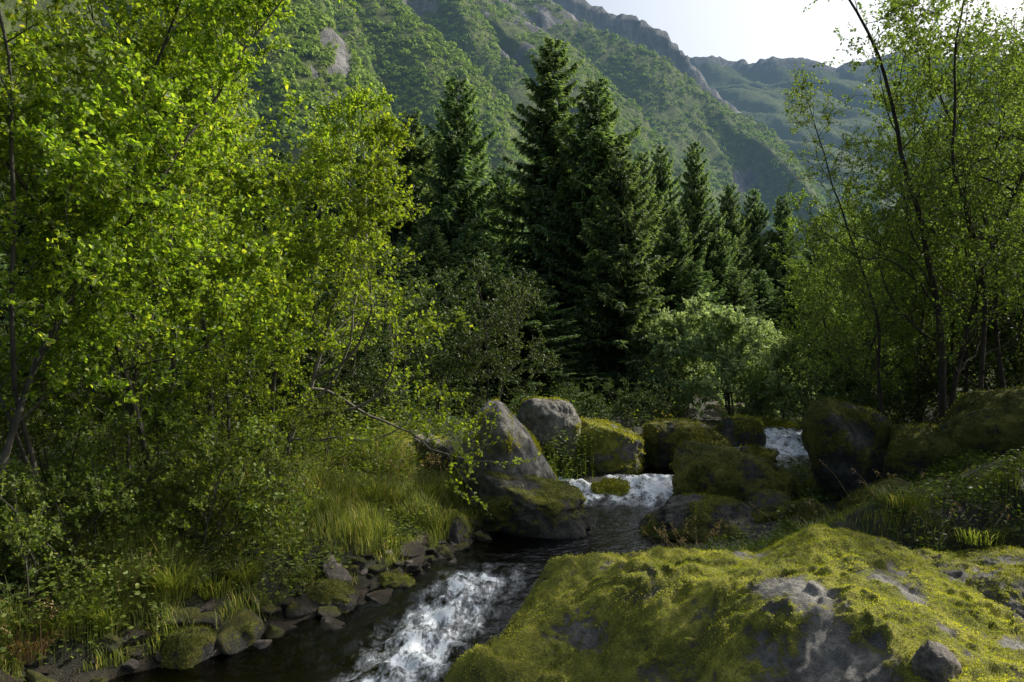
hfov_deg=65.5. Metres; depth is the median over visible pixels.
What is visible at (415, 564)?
shore stone
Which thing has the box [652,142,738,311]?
spruce tree
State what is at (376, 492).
grass clump
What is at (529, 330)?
spruce tree
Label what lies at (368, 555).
shore stone
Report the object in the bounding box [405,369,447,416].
shrub
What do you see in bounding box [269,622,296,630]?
shore stone
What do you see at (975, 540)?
grass clump
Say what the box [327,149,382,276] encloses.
spruce tree
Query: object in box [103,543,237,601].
grass clump
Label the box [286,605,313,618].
shore stone
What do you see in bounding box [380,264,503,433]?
alder tree
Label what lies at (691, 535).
grass clump
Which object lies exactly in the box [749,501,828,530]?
grass clump
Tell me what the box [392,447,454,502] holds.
grass clump
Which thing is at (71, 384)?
shrub
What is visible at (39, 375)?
shrub
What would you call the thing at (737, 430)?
boulder
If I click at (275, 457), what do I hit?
shrub
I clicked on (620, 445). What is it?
boulder
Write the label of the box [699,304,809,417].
willow bush
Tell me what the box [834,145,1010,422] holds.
birch tree
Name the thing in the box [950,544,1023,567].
boulder
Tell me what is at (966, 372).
birch tree
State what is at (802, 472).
undergrowth
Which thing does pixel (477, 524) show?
shore stone
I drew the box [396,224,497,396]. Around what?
spruce tree
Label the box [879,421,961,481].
boulder
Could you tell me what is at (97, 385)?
shrub
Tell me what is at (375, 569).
shore stone
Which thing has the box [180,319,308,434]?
shrub
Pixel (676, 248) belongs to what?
spruce tree
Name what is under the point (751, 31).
sky
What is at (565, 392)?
shrub
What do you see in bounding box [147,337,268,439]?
shrub
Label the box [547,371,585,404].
shrub
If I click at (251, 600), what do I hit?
shore stone
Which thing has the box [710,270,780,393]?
spruce tree
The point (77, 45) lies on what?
alder tree
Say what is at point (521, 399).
shrub
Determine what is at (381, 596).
shore stone
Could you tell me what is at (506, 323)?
alder tree
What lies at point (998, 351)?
birch tree
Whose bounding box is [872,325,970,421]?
shrub
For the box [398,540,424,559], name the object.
shore stone
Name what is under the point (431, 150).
spruce tree
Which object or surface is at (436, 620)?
river
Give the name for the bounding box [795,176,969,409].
birch tree
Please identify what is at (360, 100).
alder tree
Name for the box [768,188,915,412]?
birch tree
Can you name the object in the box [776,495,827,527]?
boulder
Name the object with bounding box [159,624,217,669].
boulder
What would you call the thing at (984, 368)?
shrub
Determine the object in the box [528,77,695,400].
spruce tree
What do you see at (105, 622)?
grass clump
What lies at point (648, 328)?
willow bush
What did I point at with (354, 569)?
shore stone
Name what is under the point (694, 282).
spruce tree
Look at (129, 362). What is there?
shrub
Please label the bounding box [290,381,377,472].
shrub
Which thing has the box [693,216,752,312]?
spruce tree
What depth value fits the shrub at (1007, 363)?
15.42 m
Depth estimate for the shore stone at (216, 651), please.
7.72 m
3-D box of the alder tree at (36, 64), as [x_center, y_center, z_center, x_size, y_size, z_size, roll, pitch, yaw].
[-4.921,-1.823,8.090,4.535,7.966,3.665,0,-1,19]
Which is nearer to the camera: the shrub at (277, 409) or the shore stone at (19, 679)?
the shore stone at (19, 679)
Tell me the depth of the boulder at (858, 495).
11.37 m
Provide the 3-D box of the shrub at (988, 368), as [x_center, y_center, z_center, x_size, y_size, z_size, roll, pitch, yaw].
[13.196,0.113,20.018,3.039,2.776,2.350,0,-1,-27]
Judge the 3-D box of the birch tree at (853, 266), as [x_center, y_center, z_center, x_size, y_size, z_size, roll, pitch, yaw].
[6.866,-1.776,15.301,3.248,8.041,4.040,0,-1,-27]
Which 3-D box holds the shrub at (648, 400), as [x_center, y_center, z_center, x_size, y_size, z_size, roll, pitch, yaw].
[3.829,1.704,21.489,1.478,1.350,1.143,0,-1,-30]
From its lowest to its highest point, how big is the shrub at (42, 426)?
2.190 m
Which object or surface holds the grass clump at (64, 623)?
on the ground at (68, 668)
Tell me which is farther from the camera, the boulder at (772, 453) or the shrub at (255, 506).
the boulder at (772, 453)
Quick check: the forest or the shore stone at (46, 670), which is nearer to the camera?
the shore stone at (46, 670)
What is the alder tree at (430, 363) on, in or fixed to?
on the ground at (68, 668)
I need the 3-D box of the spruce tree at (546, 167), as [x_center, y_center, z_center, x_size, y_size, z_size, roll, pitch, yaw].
[1.821,-4.065,32.132,8.799,16.280,8.810,0,-1,38]
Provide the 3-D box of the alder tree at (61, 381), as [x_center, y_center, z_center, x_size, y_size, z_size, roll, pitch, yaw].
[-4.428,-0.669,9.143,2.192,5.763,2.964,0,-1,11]
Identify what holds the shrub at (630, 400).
on the ground at (68, 668)
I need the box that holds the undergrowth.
[0,366,1023,673]
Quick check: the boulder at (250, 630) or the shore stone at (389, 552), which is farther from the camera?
the shore stone at (389, 552)
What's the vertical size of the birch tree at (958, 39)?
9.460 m
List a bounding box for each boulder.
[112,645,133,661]
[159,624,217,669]
[234,616,261,645]
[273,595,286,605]
[301,577,357,612]
[320,544,345,556]
[359,420,417,460]
[378,570,415,587]
[413,433,455,471]
[427,507,473,543]
[452,398,558,488]
[463,469,590,538]
[516,396,582,458]
[545,417,645,473]
[638,491,757,540]
[639,417,732,467]
[668,439,801,501]
[712,413,770,446]
[738,442,779,460]
[743,487,791,523]
[765,418,799,429]
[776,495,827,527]
[800,396,892,498]
[835,476,910,515]
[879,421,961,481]
[937,384,1023,456]
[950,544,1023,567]
[964,565,1023,617]
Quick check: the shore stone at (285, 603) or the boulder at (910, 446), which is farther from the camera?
the boulder at (910, 446)
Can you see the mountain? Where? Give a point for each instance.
(744, 86)
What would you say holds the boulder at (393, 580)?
on the ground at (68, 668)
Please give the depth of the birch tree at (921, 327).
16.14 m
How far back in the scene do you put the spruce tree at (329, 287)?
21.23 m
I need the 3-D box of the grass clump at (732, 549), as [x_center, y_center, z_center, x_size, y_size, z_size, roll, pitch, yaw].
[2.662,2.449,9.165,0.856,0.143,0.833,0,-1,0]
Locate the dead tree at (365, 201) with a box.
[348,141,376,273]
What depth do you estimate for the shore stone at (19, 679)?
6.84 m
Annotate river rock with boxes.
[589,475,630,496]
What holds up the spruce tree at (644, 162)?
on the ground at (68, 668)
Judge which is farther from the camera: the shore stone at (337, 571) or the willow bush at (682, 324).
the willow bush at (682, 324)
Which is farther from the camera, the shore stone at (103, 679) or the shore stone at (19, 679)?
the shore stone at (103, 679)
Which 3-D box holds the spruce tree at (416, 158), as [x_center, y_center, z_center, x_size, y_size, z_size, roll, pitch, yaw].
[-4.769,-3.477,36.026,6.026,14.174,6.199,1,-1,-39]
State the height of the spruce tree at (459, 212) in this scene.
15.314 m
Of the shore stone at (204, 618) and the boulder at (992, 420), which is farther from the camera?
the boulder at (992, 420)
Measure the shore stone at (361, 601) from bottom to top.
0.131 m
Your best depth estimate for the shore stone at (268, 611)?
8.38 m
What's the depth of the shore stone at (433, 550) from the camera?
10.45 m
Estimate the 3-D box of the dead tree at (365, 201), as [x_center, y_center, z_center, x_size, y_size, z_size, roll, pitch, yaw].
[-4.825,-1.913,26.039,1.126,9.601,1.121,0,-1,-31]
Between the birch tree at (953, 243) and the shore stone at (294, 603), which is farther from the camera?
the birch tree at (953, 243)
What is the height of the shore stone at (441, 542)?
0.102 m
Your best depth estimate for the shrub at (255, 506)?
8.81 m
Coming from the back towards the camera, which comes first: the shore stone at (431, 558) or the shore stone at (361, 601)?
the shore stone at (431, 558)
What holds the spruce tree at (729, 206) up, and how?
on the ground at (68, 668)
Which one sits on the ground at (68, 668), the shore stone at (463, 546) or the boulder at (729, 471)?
the shore stone at (463, 546)
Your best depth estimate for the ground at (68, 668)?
9.38 m
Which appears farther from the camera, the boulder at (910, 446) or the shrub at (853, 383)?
the shrub at (853, 383)
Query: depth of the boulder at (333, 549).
9.58 m
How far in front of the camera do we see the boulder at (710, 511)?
11.57 m
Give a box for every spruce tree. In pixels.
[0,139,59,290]
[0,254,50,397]
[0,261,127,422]
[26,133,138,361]
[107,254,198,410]
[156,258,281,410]
[223,135,266,285]
[231,149,330,298]
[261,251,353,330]
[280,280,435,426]
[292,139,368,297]
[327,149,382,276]
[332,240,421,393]
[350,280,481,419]
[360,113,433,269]
[368,109,440,311]
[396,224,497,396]
[398,74,519,377]
[414,131,445,236]
[431,229,555,401]
[439,269,602,412]
[472,36,634,393]
[481,166,528,310]
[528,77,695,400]
[554,147,697,414]
[629,151,668,324]
[640,205,705,367]
[644,145,684,306]
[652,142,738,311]
[652,260,747,400]
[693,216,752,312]
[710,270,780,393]
[714,183,762,312]
[739,188,785,318]
[743,270,783,339]
[760,194,807,321]
[763,259,838,378]
[799,214,832,361]
[816,219,869,346]
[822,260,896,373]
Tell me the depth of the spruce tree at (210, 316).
22.47 m
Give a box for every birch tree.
[732,214,893,418]
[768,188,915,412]
[777,61,972,414]
[787,0,1023,424]
[793,161,935,410]
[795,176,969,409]
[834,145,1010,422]
[840,6,1023,393]
[847,30,1023,389]
[848,83,1009,421]
[849,0,1023,390]
[850,112,1022,396]
[860,22,1023,386]
[866,0,1023,388]
[878,1,1023,335]
[922,96,1023,388]
[956,0,1023,387]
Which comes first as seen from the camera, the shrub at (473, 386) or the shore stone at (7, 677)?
the shore stone at (7, 677)
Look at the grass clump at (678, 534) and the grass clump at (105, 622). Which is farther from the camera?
the grass clump at (678, 534)
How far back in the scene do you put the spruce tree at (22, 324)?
21.35 m
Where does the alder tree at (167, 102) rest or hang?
on the ground at (68, 668)
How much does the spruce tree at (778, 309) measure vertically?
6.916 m
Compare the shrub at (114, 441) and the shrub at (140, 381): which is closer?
the shrub at (114, 441)
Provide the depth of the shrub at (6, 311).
13.73 m
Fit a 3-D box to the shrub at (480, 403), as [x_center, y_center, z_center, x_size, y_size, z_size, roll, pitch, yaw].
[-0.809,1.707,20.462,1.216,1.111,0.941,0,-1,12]
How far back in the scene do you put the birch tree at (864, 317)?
33.75 m
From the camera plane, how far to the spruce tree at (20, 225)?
33.48 m
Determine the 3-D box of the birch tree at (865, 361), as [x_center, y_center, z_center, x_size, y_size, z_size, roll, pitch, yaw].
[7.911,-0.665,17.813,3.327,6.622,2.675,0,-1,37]
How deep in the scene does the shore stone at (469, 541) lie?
11.16 m
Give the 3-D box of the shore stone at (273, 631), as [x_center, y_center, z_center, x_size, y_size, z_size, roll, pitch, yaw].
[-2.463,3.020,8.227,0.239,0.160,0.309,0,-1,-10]
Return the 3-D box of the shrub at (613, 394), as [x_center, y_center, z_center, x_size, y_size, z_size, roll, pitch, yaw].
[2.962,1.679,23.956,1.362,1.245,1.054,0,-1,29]
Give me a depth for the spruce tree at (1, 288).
22.12 m
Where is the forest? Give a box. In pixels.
[238,0,880,278]
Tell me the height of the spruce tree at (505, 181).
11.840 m
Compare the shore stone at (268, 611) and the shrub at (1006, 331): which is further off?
the shrub at (1006, 331)
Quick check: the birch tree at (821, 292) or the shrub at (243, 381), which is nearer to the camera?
the shrub at (243, 381)
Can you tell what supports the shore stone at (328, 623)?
on the ground at (68, 668)
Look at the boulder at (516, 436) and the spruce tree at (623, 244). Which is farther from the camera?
the spruce tree at (623, 244)
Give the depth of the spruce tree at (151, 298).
23.71 m
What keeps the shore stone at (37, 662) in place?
on the ground at (68, 668)
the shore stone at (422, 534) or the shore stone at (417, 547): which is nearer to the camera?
the shore stone at (417, 547)
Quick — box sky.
[586,0,1023,67]
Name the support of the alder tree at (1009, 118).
on the ground at (68, 668)
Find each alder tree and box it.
[0,0,170,542]
[0,0,261,488]
[0,0,356,487]
[0,4,299,511]
[0,61,267,525]
[23,0,334,467]
[51,0,344,458]
[88,0,290,449]
[149,145,315,500]
[180,75,396,435]
[202,100,540,516]
[266,263,427,432]
[323,243,460,423]
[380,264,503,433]
[428,252,563,420]
[993,60,1023,208]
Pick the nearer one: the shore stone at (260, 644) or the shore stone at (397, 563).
the shore stone at (260, 644)
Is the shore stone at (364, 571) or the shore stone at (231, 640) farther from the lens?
the shore stone at (364, 571)
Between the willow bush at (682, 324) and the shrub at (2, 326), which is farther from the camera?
the willow bush at (682, 324)
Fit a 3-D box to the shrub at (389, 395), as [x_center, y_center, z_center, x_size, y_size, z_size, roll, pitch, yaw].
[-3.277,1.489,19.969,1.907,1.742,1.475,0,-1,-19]
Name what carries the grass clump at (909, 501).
on the ground at (68, 668)
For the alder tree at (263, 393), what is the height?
4.755 m
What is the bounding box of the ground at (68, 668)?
[0,368,1023,681]
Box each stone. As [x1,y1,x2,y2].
[0,668,19,681]
[11,675,24,681]
[26,655,51,666]
[26,670,57,681]
[35,664,56,675]
[88,657,96,664]
[90,677,108,681]
[95,633,123,652]
[120,629,152,645]
[121,659,138,669]
[123,645,142,656]
[152,649,163,661]
[162,607,199,625]
[181,610,200,625]
[188,611,221,625]
[200,598,216,612]
[210,614,222,627]
[210,647,220,657]
[214,607,264,654]
[244,591,261,604]
[253,639,271,648]
[255,600,276,615]
[266,624,284,637]
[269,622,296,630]
[274,607,281,615]
[281,597,294,608]
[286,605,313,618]
[290,601,312,610]
[316,606,340,617]
[321,553,352,582]
[321,616,342,630]
[331,617,344,624]
[344,564,360,574]
[350,557,366,569]
[356,587,368,599]
[357,598,365,604]
[359,568,367,575]
[361,552,372,557]
[366,588,392,603]
[368,565,386,574]
[381,549,392,555]
[390,568,400,573]
[391,560,401,566]
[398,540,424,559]
[404,560,421,569]
[405,556,423,571]
[411,532,427,540]
[411,537,426,545]
[425,546,437,554]
[426,555,435,561]
[434,538,447,544]
[435,552,446,558]
[438,544,453,557]
[454,542,469,549]
[461,538,471,544]
[471,519,481,527]
[473,532,491,540]
[912,640,961,681]
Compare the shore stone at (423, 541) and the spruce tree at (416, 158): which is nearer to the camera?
the shore stone at (423, 541)
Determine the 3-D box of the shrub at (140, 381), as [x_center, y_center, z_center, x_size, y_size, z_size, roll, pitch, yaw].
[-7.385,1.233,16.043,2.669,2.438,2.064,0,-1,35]
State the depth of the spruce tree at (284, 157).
32.72 m
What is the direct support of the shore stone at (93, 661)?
on the ground at (68, 668)
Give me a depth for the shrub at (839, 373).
17.64 m
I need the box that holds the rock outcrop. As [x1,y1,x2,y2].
[444,521,1023,681]
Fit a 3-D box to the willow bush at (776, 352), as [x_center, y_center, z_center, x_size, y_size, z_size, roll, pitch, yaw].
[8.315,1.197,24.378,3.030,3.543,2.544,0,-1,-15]
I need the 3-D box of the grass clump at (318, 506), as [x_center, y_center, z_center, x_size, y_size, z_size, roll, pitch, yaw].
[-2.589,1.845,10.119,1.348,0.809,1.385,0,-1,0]
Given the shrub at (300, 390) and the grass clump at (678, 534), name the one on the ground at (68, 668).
the shrub at (300, 390)
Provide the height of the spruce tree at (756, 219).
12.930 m
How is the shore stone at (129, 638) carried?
on the ground at (68, 668)
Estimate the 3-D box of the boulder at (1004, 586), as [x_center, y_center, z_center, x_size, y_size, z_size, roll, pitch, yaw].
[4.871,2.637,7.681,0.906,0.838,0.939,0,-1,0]
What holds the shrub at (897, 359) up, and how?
on the ground at (68, 668)
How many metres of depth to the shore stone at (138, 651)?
7.52 m
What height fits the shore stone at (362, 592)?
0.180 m
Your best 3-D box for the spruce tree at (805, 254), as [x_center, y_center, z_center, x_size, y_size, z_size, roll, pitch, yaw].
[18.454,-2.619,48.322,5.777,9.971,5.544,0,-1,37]
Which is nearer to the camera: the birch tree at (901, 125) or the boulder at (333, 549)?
the boulder at (333, 549)
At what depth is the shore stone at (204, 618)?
7.97 m
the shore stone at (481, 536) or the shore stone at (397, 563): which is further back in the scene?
the shore stone at (481, 536)
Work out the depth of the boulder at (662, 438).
16.62 m
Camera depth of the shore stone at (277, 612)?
8.38 m
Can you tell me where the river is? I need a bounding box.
[109,404,809,681]
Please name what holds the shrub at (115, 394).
on the ground at (68, 668)
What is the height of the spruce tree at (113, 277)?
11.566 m
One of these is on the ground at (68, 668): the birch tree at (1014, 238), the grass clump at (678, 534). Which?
the birch tree at (1014, 238)
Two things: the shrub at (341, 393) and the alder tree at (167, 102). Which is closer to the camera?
the alder tree at (167, 102)
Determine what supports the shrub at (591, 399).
on the ground at (68, 668)
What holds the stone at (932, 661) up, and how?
on the rock outcrop
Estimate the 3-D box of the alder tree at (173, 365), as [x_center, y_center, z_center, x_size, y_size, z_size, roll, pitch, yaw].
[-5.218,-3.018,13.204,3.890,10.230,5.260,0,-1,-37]
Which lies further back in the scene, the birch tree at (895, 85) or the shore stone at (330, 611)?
the birch tree at (895, 85)
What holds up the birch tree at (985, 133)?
on the ground at (68, 668)
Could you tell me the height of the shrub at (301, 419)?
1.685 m
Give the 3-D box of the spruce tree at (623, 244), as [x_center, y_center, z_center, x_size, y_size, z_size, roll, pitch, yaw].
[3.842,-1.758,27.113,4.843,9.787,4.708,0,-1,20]
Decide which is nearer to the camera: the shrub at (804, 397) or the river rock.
the river rock
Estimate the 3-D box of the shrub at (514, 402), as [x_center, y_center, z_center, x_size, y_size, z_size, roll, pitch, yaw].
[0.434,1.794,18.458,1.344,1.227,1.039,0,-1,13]
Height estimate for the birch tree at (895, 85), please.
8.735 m
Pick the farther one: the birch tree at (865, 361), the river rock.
the birch tree at (865, 361)
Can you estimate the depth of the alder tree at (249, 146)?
10.99 m
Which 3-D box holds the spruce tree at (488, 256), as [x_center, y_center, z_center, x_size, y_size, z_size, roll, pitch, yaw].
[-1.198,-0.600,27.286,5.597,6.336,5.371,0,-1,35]
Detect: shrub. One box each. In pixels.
[0,285,73,426]
[0,321,95,445]
[0,347,118,504]
[0,356,110,538]
[0,439,148,588]
[0,465,124,624]
[11,314,189,449]
[15,337,98,427]
[41,399,207,528]
[90,362,236,495]
[98,347,205,451]
[109,311,207,413]
[133,416,288,559]
[134,400,317,549]
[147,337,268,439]
[147,364,265,472]
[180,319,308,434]
[223,434,333,538]
[227,392,328,522]
[228,296,376,450]
[231,320,328,400]
[236,310,379,441]
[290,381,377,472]
[315,369,379,427]
[322,379,387,448]
[355,371,420,424]
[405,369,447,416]
[452,367,484,410]
[456,387,493,424]
[506,380,544,416]
[509,394,534,410]
[542,380,580,411]
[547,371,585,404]
[571,381,609,418]
[592,378,628,412]
[593,378,651,425]
[630,379,675,421]
[774,328,877,418]
[776,334,819,391]
[793,358,884,442]
[803,342,914,423]
[852,344,958,423]
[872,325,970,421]
[888,345,913,374]
[894,331,977,417]
[931,294,1023,390]
[946,275,1023,388]
[948,310,1021,391]
[984,297,1023,374]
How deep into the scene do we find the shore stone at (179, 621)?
7.89 m
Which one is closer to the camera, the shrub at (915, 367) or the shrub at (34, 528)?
the shrub at (34, 528)
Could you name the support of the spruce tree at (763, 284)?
on the ground at (68, 668)
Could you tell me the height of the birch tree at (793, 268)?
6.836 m
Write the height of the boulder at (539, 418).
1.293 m
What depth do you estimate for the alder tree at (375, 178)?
11.07 m
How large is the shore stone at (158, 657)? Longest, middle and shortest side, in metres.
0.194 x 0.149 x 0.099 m
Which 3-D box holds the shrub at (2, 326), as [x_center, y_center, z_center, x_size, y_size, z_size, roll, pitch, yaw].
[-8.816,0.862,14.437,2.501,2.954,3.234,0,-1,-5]
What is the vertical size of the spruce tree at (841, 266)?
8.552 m
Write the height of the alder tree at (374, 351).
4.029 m
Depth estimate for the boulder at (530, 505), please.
11.76 m
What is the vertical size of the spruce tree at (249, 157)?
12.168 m
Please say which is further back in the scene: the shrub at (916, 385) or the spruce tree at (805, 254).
the spruce tree at (805, 254)
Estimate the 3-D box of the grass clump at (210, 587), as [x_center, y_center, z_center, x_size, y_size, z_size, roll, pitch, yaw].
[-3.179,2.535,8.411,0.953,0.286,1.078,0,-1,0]
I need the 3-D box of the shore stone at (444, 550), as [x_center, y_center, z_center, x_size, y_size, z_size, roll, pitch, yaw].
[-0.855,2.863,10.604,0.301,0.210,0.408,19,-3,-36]
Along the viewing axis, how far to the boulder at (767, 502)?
12.79 m
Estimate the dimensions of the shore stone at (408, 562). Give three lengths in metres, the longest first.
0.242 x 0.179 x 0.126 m
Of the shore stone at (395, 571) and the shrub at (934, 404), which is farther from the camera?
the shrub at (934, 404)
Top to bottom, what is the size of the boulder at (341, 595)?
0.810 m
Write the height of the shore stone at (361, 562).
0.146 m
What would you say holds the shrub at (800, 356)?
on the ground at (68, 668)
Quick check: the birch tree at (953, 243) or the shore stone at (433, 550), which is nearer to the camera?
the shore stone at (433, 550)
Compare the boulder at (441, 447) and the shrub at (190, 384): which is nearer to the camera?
the boulder at (441, 447)
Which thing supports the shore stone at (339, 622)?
on the ground at (68, 668)
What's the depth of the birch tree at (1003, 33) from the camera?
17.25 m
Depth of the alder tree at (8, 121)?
7.91 m
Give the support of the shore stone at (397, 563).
on the ground at (68, 668)
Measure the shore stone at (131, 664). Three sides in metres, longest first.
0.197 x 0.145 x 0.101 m
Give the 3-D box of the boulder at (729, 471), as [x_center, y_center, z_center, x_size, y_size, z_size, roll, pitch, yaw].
[4.047,2.645,14.151,2.547,1.774,2.113,0,-1,0]
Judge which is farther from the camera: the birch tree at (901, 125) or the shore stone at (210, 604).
the birch tree at (901, 125)
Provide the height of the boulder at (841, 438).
2.164 m
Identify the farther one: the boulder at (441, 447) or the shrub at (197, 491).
the boulder at (441, 447)
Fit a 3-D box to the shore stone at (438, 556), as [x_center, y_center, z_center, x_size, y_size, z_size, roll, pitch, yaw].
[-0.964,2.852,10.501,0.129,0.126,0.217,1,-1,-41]
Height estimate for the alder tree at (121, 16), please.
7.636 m
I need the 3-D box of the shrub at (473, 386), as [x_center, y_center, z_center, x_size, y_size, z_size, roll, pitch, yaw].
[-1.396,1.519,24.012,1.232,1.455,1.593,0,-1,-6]
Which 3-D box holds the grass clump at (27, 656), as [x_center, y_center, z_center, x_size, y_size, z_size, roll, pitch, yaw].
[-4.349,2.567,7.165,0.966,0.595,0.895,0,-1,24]
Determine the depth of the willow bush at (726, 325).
23.75 m
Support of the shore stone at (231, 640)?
on the ground at (68, 668)
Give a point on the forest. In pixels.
(305, 22)
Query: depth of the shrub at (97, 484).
8.06 m
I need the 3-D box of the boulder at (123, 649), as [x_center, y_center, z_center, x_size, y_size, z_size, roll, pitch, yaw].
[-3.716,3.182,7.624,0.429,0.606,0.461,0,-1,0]
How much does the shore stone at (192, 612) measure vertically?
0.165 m
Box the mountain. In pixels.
[0,0,1022,291]
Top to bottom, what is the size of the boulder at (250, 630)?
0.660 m
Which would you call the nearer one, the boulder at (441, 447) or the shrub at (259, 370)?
the boulder at (441, 447)
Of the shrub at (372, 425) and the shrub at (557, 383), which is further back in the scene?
the shrub at (557, 383)
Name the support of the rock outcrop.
on the ground at (68, 668)
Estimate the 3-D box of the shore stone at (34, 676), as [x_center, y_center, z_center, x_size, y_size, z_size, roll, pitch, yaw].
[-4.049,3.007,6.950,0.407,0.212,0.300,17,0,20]
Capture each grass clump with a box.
[0,584,71,672]
[6,587,116,640]
[66,548,159,634]
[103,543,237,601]
[180,559,252,599]
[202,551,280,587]
[267,456,355,523]
[337,439,420,509]
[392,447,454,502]
[640,521,719,550]
[657,515,738,551]
[708,541,765,552]
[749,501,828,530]
[819,459,967,509]
[910,502,1017,546]
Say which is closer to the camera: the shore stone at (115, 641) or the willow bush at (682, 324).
the shore stone at (115, 641)
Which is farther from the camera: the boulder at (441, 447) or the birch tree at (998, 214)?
the birch tree at (998, 214)
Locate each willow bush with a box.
[612,306,692,405]
[637,297,745,411]
[666,291,798,419]
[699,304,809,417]
[730,324,828,421]
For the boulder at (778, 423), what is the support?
on the ground at (68, 668)
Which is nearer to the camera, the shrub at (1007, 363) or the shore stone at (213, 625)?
the shore stone at (213, 625)

